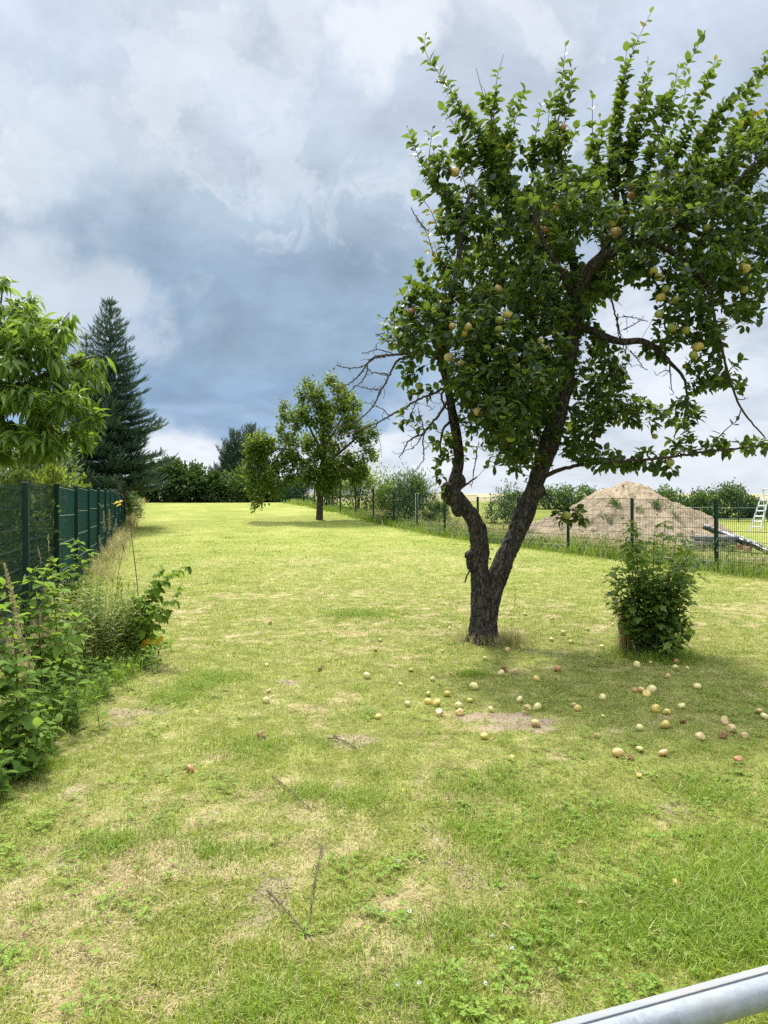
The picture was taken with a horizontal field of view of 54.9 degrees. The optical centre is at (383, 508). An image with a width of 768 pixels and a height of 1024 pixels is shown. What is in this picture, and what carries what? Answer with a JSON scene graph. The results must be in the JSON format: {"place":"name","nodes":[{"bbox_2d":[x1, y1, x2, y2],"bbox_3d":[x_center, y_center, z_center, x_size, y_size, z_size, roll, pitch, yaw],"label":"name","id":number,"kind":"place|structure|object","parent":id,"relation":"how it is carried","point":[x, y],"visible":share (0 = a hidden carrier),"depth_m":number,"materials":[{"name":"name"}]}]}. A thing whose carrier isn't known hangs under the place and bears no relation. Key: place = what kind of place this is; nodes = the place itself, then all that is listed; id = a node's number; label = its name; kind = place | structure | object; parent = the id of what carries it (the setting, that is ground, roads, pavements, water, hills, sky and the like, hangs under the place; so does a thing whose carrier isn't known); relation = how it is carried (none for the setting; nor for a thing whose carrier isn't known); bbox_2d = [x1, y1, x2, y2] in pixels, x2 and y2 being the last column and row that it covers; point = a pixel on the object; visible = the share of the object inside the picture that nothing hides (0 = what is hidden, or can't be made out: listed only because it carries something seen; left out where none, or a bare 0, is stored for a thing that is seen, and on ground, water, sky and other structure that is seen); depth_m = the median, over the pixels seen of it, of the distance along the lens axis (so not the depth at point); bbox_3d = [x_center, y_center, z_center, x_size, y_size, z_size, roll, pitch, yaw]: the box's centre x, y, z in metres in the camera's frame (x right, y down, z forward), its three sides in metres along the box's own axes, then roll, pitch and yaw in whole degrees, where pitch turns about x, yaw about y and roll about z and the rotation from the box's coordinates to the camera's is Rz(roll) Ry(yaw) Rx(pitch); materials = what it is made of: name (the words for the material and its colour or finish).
{"place":"outdoors","nodes":[
{"label":"outdoors","id":0,"kind":"place"},
{"bbox_2d":[30,496,149,637],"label":"tall grass","id":1,"kind":"structure","parent":0,"point":[115,547],"depth_m":17.26,"materials":[{"name":"plant"}]},
{"bbox_2d":[0,494,767,1023],"bbox_3d":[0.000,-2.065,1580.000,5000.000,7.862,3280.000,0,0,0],"label":"ground","id":2,"kind":"structure","parent":0,"point":[222,514],"depth_m":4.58,"materials":[{"name":"plant"}]},
{"bbox_2d":[3,562,23,710],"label":"seeding grass","id":3,"kind":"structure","parent":2,"relation":"on","point":[14,600],"depth_m":4.80,"materials":[{"name":"plant"}]},
{"bbox_2d":[0,734,43,799],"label":"leafy plant","id":4,"kind":"object","parent":2,"relation":"on","point":[19,769],"visible":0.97,"depth_m":4.05,"materials":[{"name":"green plant"}]},
{"bbox_2d":[6,620,38,716],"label":"seeding grass","id":5,"kind":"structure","parent":2,"relation":"on","point":[23,644],"depth_m":4.70,"materials":[{"name":"plant"}]},
{"bbox_2d":[0,469,45,624],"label":"garden shrub","id":6,"kind":"object","parent":2,"relation":"on","point":[19,514],"visible":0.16,"depth_m":9.34,"materials":[{"name":"green plant"}]},
{"bbox_2d":[0,910,50,952],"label":"fallen twig","id":7,"kind":"object","parent":2,"relation":"on","point":[23,932],"visible":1,"depth_m":2.64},
{"bbox_2d":[0,461,54,597],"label":"garden shrub","id":8,"kind":"object","parent":2,"relation":"on","point":[8,475],"visible":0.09,"depth_m":10.28,"materials":[{"name":"green plant"}]},
{"bbox_2d":[0,600,56,775],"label":"raspberry cane","id":9,"kind":"object","parent":2,"relation":"on","point":[30,723],"visible":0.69,"depth_m":4.25,"materials":[{"name":"green plant"}]},
{"bbox_2d":[0,658,62,716],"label":"raspberry cane","id":10,"kind":"object","parent":2,"relation":"on","point":[39,673],"visible":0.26,"depth_m":5.04,"materials":[{"name":"green plant"}]},
{"bbox_2d":[0,492,64,613],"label":"garden shrub","id":11,"kind":"object","parent":2,"relation":"on","point":[19,564],"visible":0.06,"depth_m":9.79,"materials":[{"name":"green plant"}]},
{"bbox_2d":[9,689,71,764],"bbox_3d":[-2.130,1.316,4.501,0.391,0.415,0.493,0,0,0],"label":"leafy plant","id":12,"kind":"object","parent":2,"relation":"on","point":[58,717],"visible":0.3,"depth_m":4.59,"materials":[{"name":"green plant"}]},
{"bbox_2d":[37,534,49,658],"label":"seeding grass","id":13,"kind":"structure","parent":2,"relation":"on","point":[42,580],"depth_m":6.20,"materials":[{"name":"plant"}]},
{"bbox_2d":[0,565,93,698],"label":"raspberry cane","id":14,"kind":"object","parent":2,"relation":"on","point":[56,651],"visible":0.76,"depth_m":5.57,"materials":[{"name":"green plant"}]},
{"bbox_2d":[0,442,103,555],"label":"garden shrub","id":15,"kind":"object","parent":2,"relation":"on","point":[17,451],"visible":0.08,"depth_m":16.79,"materials":[{"name":"green plant"}]},
{"bbox_2d":[30,458,80,570],"bbox_3d":[-6.497,0.060,14.247,1.240,2.628,1.542,0,0,0],"label":"garden shrub","id":16,"kind":"object","parent":2,"relation":"on","point":[44,478],"visible":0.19,"depth_m":14.13,"materials":[{"name":"green plant"}]},
{"bbox_2d":[0,276,116,471],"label":"peach tree","id":17,"kind":"object","parent":2,"relation":"on","point":[41,437],"visible":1,"depth_m":9.07,"materials":[{"name":"green plant"}]},
{"bbox_2d":[0,479,136,660],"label":"fence","id":18,"kind":"object","parent":2,"relation":"on","point":[80,515],"visible":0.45,"depth_m":9.50,"materials":[{"name":"green metal"}]},
{"bbox_2d":[43,645,95,681],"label":"leafy plant","id":19,"kind":"object","parent":2,"relation":"on","point":[86,661],"visible":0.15,"depth_m":6.13,"materials":[{"name":"green plant"}]},
{"bbox_2d":[41,537,99,646],"bbox_3d":[-3.088,0.879,7.218,0.448,1.213,0.590,0,0,33],"label":"raspberry cane","id":20,"kind":"object","parent":2,"relation":"on","point":[71,586],"visible":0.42,"depth_m":7.17,"materials":[{"name":"green plant"}]},
{"bbox_2d":[35,657,109,732],"bbox_3d":[-2.176,1.240,5.071,0.692,0.526,0.409,0,0,43],"label":"leafy plant","id":21,"kind":"object","parent":2,"relation":"on","point":[75,702],"visible":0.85,"depth_m":4.98,"materials":[{"name":"green plant"}]},
{"bbox_2d":[46,576,102,674],"bbox_3d":[-2.682,1.015,6.420,0.472,0.930,1.037,0,0,-23],"label":"weed clump","id":22,"kind":"object","parent":2,"relation":"on","point":[61,596],"visible":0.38,"depth_m":6.34,"materials":[{"name":"green plant"}]},
{"bbox_2d":[72,472,91,487],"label":"garden shrub","id":23,"kind":"object","parent":2,"relation":"on","point":[85,485],"visible":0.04,"depth_m":17.87,"materials":[{"name":"green plant"}]},
{"bbox_2d":[0,577,168,717],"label":"shrub","id":24,"kind":"object","parent":2,"relation":"on","point":[92,644],"visible":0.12,"depth_m":6.46,"materials":[{"name":"plant"}]},
{"bbox_2d":[0,629,173,749],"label":"ground cover","id":25,"kind":"object","parent":2,"relation":"on","point":[109,675],"visible":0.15,"depth_m":6.04,"materials":[{"name":"green plant"}]},
{"bbox_2d":[0,631,177,767],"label":"border grass","id":26,"kind":"structure","parent":2,"relation":"on","point":[86,701],"depth_m":5.77,"materials":[{"name":"plant"}]},
{"bbox_2d":[62,333,128,498],"bbox_3d":[-13.320,-3.621,33.084,3.994,8.622,3.904,0,0,18],"label":"fir tree","id":27,"kind":"object","parent":2,"relation":"on","point":[82,343],"visible":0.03,"depth_m":32.88,"materials":[{"name":"green plant"}]},
{"bbox_2d":[60,655,134,698],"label":"leafy plant","id":28,"kind":"object","parent":2,"relation":"on","point":[106,662],"visible":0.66,"depth_m":5.80,"materials":[{"name":"green plant"}]},
{"bbox_2d":[66,575,136,670],"bbox_3d":[-2.631,1.026,6.888,0.652,0.888,1.061,0,0,-16],"label":"weed clump","id":29,"kind":"object","parent":2,"relation":"on","point":[104,633],"visible":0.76,"depth_m":6.72,"materials":[{"name":"green plant"}]},
{"bbox_2d":[98,509,116,568],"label":"seeding grass","id":30,"kind":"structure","parent":2,"relation":"on","point":[109,531],"depth_m":14.51,"materials":[{"name":"plant"}]},
{"bbox_2d":[58,296,178,491],"bbox_3d":[-11.174,-3.881,30.058,5.728,9.524,6.004,0,0,0],"label":"fir tree","id":31,"kind":"object","parent":2,"relation":"on","point":[132,466],"visible":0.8,"depth_m":29.38,"materials":[{"name":"green plant"}]},
{"bbox_2d":[111,479,139,615],"bbox_3d":[-2.591,0.560,7.413,0.293,1.739,0.088,0,0,-21],"label":"dry weed","id":32,"kind":"object","parent":2,"relation":"on","point":[130,528],"visible":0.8,"depth_m":7.40,"materials":[{"name":"plant"}]},
{"bbox_2d":[113,475,138,519],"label":"garden shrub","id":33,"kind":"object","parent":2,"relation":"on","point":[129,503],"visible":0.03,"depth_m":33.67,"materials":[{"name":"green plant"}]},
{"bbox_2d":[110,581,154,658],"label":"weed clump","id":34,"kind":"object","parent":2,"relation":"on","point":[129,640],"visible":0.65,"depth_m":6.95,"materials":[{"name":"green plant"}]},
{"bbox_2d":[127,491,144,517],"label":"shrub","id":35,"kind":"object","parent":2,"relation":"on","point":[137,505],"visible":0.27,"depth_m":35.87,"materials":[{"name":"green plant"}]},
{"bbox_2d":[116,643,161,673],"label":"leafy plant","id":36,"kind":"object","parent":2,"relation":"on","point":[145,661],"visible":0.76,"depth_m":6.62,"materials":[{"name":"green plant"}]},
{"bbox_2d":[137,459,163,502],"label":"hedge shrub","id":37,"kind":"object","parent":2,"relation":"on","point":[148,494],"visible":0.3,"depth_m":52.53,"materials":[{"name":"green plant"}]},
{"bbox_2d":[121,564,192,654],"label":"creeper shoots","id":38,"kind":"object","parent":2,"relation":"on","point":[153,609],"visible":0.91,"depth_m":6.99,"materials":[{"name":"green plant"}]},
{"bbox_2d":[141,453,187,502],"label":"hedge shrub","id":39,"kind":"object","parent":2,"relation":"on","point":[170,493],"visible":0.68,"depth_m":52.58,"materials":[{"name":"green plant"}]},
{"bbox_2d":[186,764,193,772],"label":"windfall apple","id":40,"kind":"object","parent":2,"relation":"on","point":[189,767],"visible":0.95,"depth_m":4.22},
{"bbox_2d":[175,459,210,502],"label":"hedge shrub","id":41,"kind":"object","parent":2,"relation":"on","point":[194,477],"visible":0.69,"depth_m":52.64,"materials":[{"name":"green plant"}]},
{"bbox_2d":[196,469,229,502],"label":"hedge shrub","id":42,"kind":"object","parent":2,"relation":"on","point":[214,478],"visible":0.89,"depth_m":52.65,"materials":[{"name":"green plant"}]},
{"bbox_2d":[208,427,259,488],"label":"cypress tree","id":43,"kind":"object","parent":2,"relation":"on","point":[231,455],"visible":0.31,"depth_m":59.16,"materials":[{"name":"green plant"}]},
{"bbox_2d":[214,461,264,502],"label":"hedge shrub","id":44,"kind":"object","parent":2,"relation":"on","point":[235,492],"visible":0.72,"depth_m":53.10,"materials":[{"name":"green plant"}]},
{"bbox_2d":[239,422,270,474],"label":"cypress tree","id":45,"kind":"object","parent":2,"relation":"on","point":[251,429],"visible":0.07,"depth_m":61.64,"materials":[{"name":"green plant"}]},
{"bbox_2d":[255,478,288,501],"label":"hedge shrub","id":46,"kind":"object","parent":2,"relation":"on","point":[267,496],"visible":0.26,"depth_m":54.40,"materials":[{"name":"green plant"}]},
{"bbox_2d":[266,889,313,942],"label":"fallen twig","id":47,"kind":"object","parent":2,"relation":"on","point":[273,896],"visible":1,"depth_m":2.80,"materials":[{"name":"wood"}]},
{"bbox_2d":[272,775,311,809],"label":"fallen twig","id":48,"kind":"object","parent":2,"relation":"on","point":[292,792],"visible":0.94,"depth_m":3.91,"materials":[{"name":"wood"}]},
{"bbox_2d":[273,470,313,501],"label":"hedge shrub","id":49,"kind":"object","parent":2,"relation":"on","point":[289,492],"visible":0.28,"depth_m":54.50,"materials":[{"name":"green plant"}]},
{"bbox_2d":[239,367,381,519],"bbox_3d":[-3.401,-3.066,34.609,6.646,7.384,3.346,0,0,0],"label":"walnut tree","id":50,"kind":"object","parent":2,"relation":"on","point":[326,473],"visible":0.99,"depth_m":34.23,"materials":[{"name":"green plant"}]},
{"bbox_2d":[302,846,322,921],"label":"fallen twig","id":51,"kind":"object","parent":2,"relation":"on","point":[314,882],"visible":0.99,"depth_m":3.02,"materials":[{"name":"wood"}]},
{"bbox_2d":[311,479,353,505],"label":"garden shrub","id":52,"kind":"object","parent":2,"relation":"on","point":[336,491],"visible":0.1,"depth_m":42.82,"materials":[{"name":"green plant"}]},
{"bbox_2d":[336,460,391,510],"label":"garden shrub","id":53,"kind":"object","parent":2,"relation":"on","point":[369,482],"visible":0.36,"depth_m":40.67,"materials":[{"name":"green plant"}]},
{"bbox_2d":[33,662,717,974],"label":"soil crumbs","id":54,"kind":"object","parent":2,"relation":"on","point":[473,888],"visible":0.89,"depth_m":3.22,"materials":[{"name":"soil"}]},
{"bbox_2d":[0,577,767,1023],"bbox_3d":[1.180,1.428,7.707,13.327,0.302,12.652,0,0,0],"label":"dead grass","id":55,"kind":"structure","parent":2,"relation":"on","point":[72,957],"depth_m":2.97,"materials":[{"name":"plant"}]},
{"bbox_2d":[0,590,767,1023],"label":"clover","id":56,"kind":"object","parent":2,"relation":"on","point":[522,968],"depth_m":3.03,"materials":[{"name":"plant"}]},
{"bbox_2d":[370,479,398,512],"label":"garden shrub","id":57,"kind":"object","parent":2,"relation":"on","point":[381,499],"visible":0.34,"depth_m":37.96,"materials":[{"name":"green plant"}]},
{"bbox_2d":[369,459,440,524],"bbox_3d":[1.051,-0.698,32.626,3.487,3.124,2.270,0,0,0],"label":"garden shrub","id":58,"kind":"object","parent":2,"relation":"on","point":[412,486],"visible":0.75,"depth_m":32.40,"materials":[{"name":"green plant"}]},
{"bbox_2d":[420,499,450,522],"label":"garden shrub","id":59,"kind":"object","parent":2,"relation":"on","point":[436,512],"visible":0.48,"depth_m":31.84,"materials":[{"name":"green plant"}]},
{"bbox_2d":[433,699,440,706],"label":"windfall apple","id":60,"kind":"object","parent":2,"relation":"on","point":[437,702],"visible":0.99,"depth_m":5.57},
{"bbox_2d":[435,708,442,716],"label":"windfall apple","id":61,"kind":"object","parent":2,"relation":"on","point":[439,712],"visible":0.95,"depth_m":5.31,"materials":[{"name":"food"}]},
{"bbox_2d":[456,708,463,715],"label":"windfall apple","id":62,"kind":"object","parent":2,"relation":"on","point":[459,711],"visible":1,"depth_m":5.32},
{"bbox_2d":[469,682,478,689],"bbox_3d":[0.732,1.449,6.031,0.057,0.074,0.083,-15,30,-34],"label":"windfall apple","id":63,"kind":"object","parent":2,"relation":"on","point":[473,685],"visible":0.96,"depth_m":6.00,"materials":[{"name":"food"}]},
{"bbox_2d":[480,732,487,739],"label":"windfall apple","id":64,"kind":"object","parent":2,"relation":"on","point":[483,736],"visible":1,"depth_m":4.77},
{"bbox_2d":[430,624,544,649],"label":"grass tuft","id":65,"kind":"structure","parent":2,"relation":"on","point":[503,635],"depth_m":7.73,"materials":[{"name":"plant"}]},
{"bbox_2d":[483,478,523,522],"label":"garden shrub","id":66,"kind":"object","parent":2,"relation":"on","point":[505,493],"visible":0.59,"depth_m":32.78,"materials":[{"name":"green plant"}]},
{"bbox_2d":[276,480,767,574],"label":"fence","id":67,"kind":"object","parent":2,"relation":"on","point":[715,518],"visible":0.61,"depth_m":18.37,"materials":[{"name":"green metal"}]},
{"bbox_2d":[531,719,540,727],"bbox_3d":[1.036,1.471,5.047,0.052,0.071,0.067,-31,43,-14],"label":"windfall apple","id":68,"kind":"object","parent":2,"relation":"on","point":[535,722],"visible":0.97,"depth_m":5.03,"materials":[{"name":"food"}]},
{"bbox_2d":[533,703,540,710],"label":"windfall apple","id":69,"kind":"object","parent":2,"relation":"on","point":[536,706],"visible":0.99,"depth_m":5.43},
{"bbox_2d":[330,6,767,645],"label":"apple tree","id":70,"kind":"object","parent":2,"relation":"on","point":[512,414],"visible":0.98,"depth_m":7.63,"materials":[{"name":"green plant"}]},
{"bbox_2d":[537,481,582,509],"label":"garden shrub","id":71,"kind":"object","parent":2,"relation":"on","point":[568,493],"visible":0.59,"depth_m":41.64,"materials":[{"name":"green plant"}]},
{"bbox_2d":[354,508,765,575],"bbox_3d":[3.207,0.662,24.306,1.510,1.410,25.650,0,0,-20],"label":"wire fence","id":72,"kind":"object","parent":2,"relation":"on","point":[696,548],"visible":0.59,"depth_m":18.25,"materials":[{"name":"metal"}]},
{"bbox_2d":[366,508,767,576],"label":"yard weeds","id":73,"kind":"object","parent":2,"relation":"on","point":[621,543],"visible":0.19,"depth_m":20.97,"materials":[{"name":"green plant"}]},
{"bbox_2d":[574,482,602,503],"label":"garden shrub","id":74,"kind":"object","parent":2,"relation":"on","point":[587,492],"visible":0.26,"depth_m":42.83,"materials":[{"name":"green plant"}]},
{"bbox_2d":[612,748,623,756],"bbox_3d":[1.416,1.475,4.475,0.070,0.053,0.073,17,-18,-24],"label":"windfall apple","id":75,"kind":"object","parent":2,"relation":"on","point":[618,752],"visible":0.98,"depth_m":4.45,"materials":[{"name":"food"}]},
{"bbox_2d":[612,603,632,651],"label":"straw tuft","id":76,"kind":"object","parent":2,"relation":"on","point":[624,639],"visible":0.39,"depth_m":7.37,"materials":[{"name":"plant"}]},
{"bbox_2d":[525,481,733,544],"bbox_3d":[8.333,0.071,26.700,10.200,2.162,8.800,0,0,0],"label":"soil mound","id":77,"kind":"object","parent":2,"relation":"on","point":[641,494],"visible":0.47,"depth_m":24.77,"materials":[{"name":"brown soil"}]},
{"bbox_2d":[633,661,640,667],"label":"windfall apple","id":78,"kind":"object","parent":2,"relation":"on","point":[636,664],"visible":0.96,"depth_m":6.76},
{"bbox_2d":[635,724,643,731],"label":"windfall apple","id":79,"kind":"object","parent":2,"relation":"on","point":[639,727],"visible":1,"depth_m":4.94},
{"bbox_2d":[642,690,650,697],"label":"windfall apple","id":80,"kind":"object","parent":2,"relation":"on","point":[645,693],"visible":0.96,"depth_m":5.79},
{"bbox_2d":[646,685,655,692],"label":"windfall apple","id":81,"kind":"object","parent":2,"relation":"on","point":[651,688],"visible":0.75,"depth_m":5.86,"materials":[{"name":"food"}]},
{"bbox_2d":[600,517,706,659],"bbox_3d":[2.660,0.779,7.196,1.052,1.397,0.958,0,0,0],"label":"currant bush","id":82,"kind":"object","parent":2,"relation":"on","point":[660,625],"visible":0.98,"depth_m":7.11,"materials":[{"name":"green plant"}]},
{"bbox_2d":[651,704,659,712],"bbox_3d":[1.978,1.460,5.387,0.054,0.076,0.072,-8,-9,42],"label":"windfall apple","id":83,"kind":"object","parent":2,"relation":"on","point":[656,707],"visible":0.92,"depth_m":5.37,"materials":[{"name":"food"}]},
{"bbox_2d":[592,643,730,667],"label":"bush grass","id":84,"kind":"object","parent":2,"relation":"on","point":[644,654],"visible":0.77,"depth_m":7.08,"materials":[{"name":"plant"}]},
{"bbox_2d":[658,749,667,755],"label":"windfall apple","id":85,"kind":"object","parent":2,"relation":"on","point":[662,752],"visible":1,"depth_m":4.47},
{"bbox_2d":[660,720,669,728],"bbox_3d":[1.909,1.465,5.018,0.066,0.070,0.051,-38,57,-22],"label":"windfall apple","id":86,"kind":"object","parent":2,"relation":"on","point":[664,724],"visible":1,"depth_m":5.00,"materials":[{"name":"food"}]},
{"bbox_2d":[663,708,670,714],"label":"windfall apple","id":87,"kind":"object","parent":2,"relation":"on","point":[666,711],"visible":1,"depth_m":5.31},
{"bbox_2d":[654,483,693,506],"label":"garden shrub","id":88,"kind":"object","parent":2,"relation":"on","point":[664,493],"visible":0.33,"depth_m":35.59,"materials":[{"name":"green plant"}]},
{"bbox_2d":[693,683,701,689],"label":"windfall apple","id":89,"kind":"object","parent":2,"relation":"on","point":[697,686],"visible":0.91,"depth_m":6.00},
{"bbox_2d":[695,732,705,740],"bbox_3d":[2.049,1.475,4.789,0.070,0.046,0.064,-21,16,-38],"label":"windfall apple","id":90,"kind":"object","parent":2,"relation":"on","point":[698,735],"visible":0.93,"depth_m":4.77,"materials":[{"name":"food"}]},
{"bbox_2d":[682,485,721,515],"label":"garden shrub","id":91,"kind":"object","parent":2,"relation":"on","point":[699,495],"visible":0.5,"depth_m":35.56,"materials":[{"name":"green plant"}]},
{"bbox_2d":[686,534,737,550],"bbox_3d":[9.126,0.938,20.568,1.227,0.426,0.848,0,0,-4],"label":"slab stack","id":92,"kind":"object","parent":2,"relation":"on","point":[710,540],"visible":0.48,"depth_m":20.23,"materials":[{"name":"grey concrete"}]},
{"bbox_2d":[678,502,767,521],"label":"wire fence","id":93,"kind":"object","parent":2,"relation":"on","point":[723,518],"visible":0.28,"depth_m":33.50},
{"bbox_2d":[718,731,727,737],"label":"windfall apple","id":94,"kind":"object","parent":2,"relation":"on","point":[721,735],"visible":1,"depth_m":4.81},
{"bbox_2d":[720,716,728,724],"bbox_3d":[2.352,1.469,5.107,0.052,0.076,0.062,-8,-37,33],"label":"windfall apple","id":95,"kind":"object","parent":2,"relation":"on","point":[724,720],"visible":0.9,"depth_m":5.09,"materials":[{"name":"food"}]},
{"bbox_2d":[704,477,754,518],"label":"garden shrub","id":96,"kind":"object","parent":2,"relation":"on","point":[734,493],"visible":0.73,"depth_m":35.58,"materials":[{"name":"green plant"}]},
{"bbox_2d":[726,724,736,732],"bbox_3d":[2.320,1.470,4.933,0.046,0.068,0.071,16,12,-13],"label":"windfall apple","id":97,"kind":"object","parent":2,"relation":"on","point":[729,727],"visible":0.94,"depth_m":4.92,"materials":[{"name":"food"}]},
{"bbox_2d":[704,524,767,554],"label":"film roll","id":98,"kind":"object","parent":2,"relation":"on","point":[710,528],"visible":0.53,"depth_m":20.00,"materials":[{"name":"plastic"}]},
{"bbox_2d":[733,756,742,762],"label":"windfall apple","id":99,"kind":"object","parent":2,"relation":"on","point":[738,758],"visible":0.92,"depth_m":4.37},
{"bbox_2d":[729,494,766,517],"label":"garden shrub","id":100,"kind":"object","parent":2,"relation":"on","point":[749,510],"visible":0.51,"depth_m":35.62,"materials":[{"name":"green plant"}]},
{"bbox_2d":[749,489,767,531],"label":"step ladder","id":101,"kind":"object","parent":2,"relation":"on","point":[758,505],"visible":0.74,"depth_m":29.12,"materials":[{"name":"metal"}]},
{"bbox_2d":[0,0,767,493],"label":"sky","id":102,"kind":"structure","parent":0,"point":[238,176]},
{"bbox_2d":[281,498,767,582],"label":"tall grass","id":103,"kind":"structure","parent":0,"point":[330,508],"depth_m":20.29,"materials":[{"name":"plant"}]},
{"bbox_2d":[552,965,767,1023],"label":"tube rail","id":104,"kind":"object","parent":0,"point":[732,997],"visible":1,"depth_m":0.79,"materials":[{"name":"metal"}]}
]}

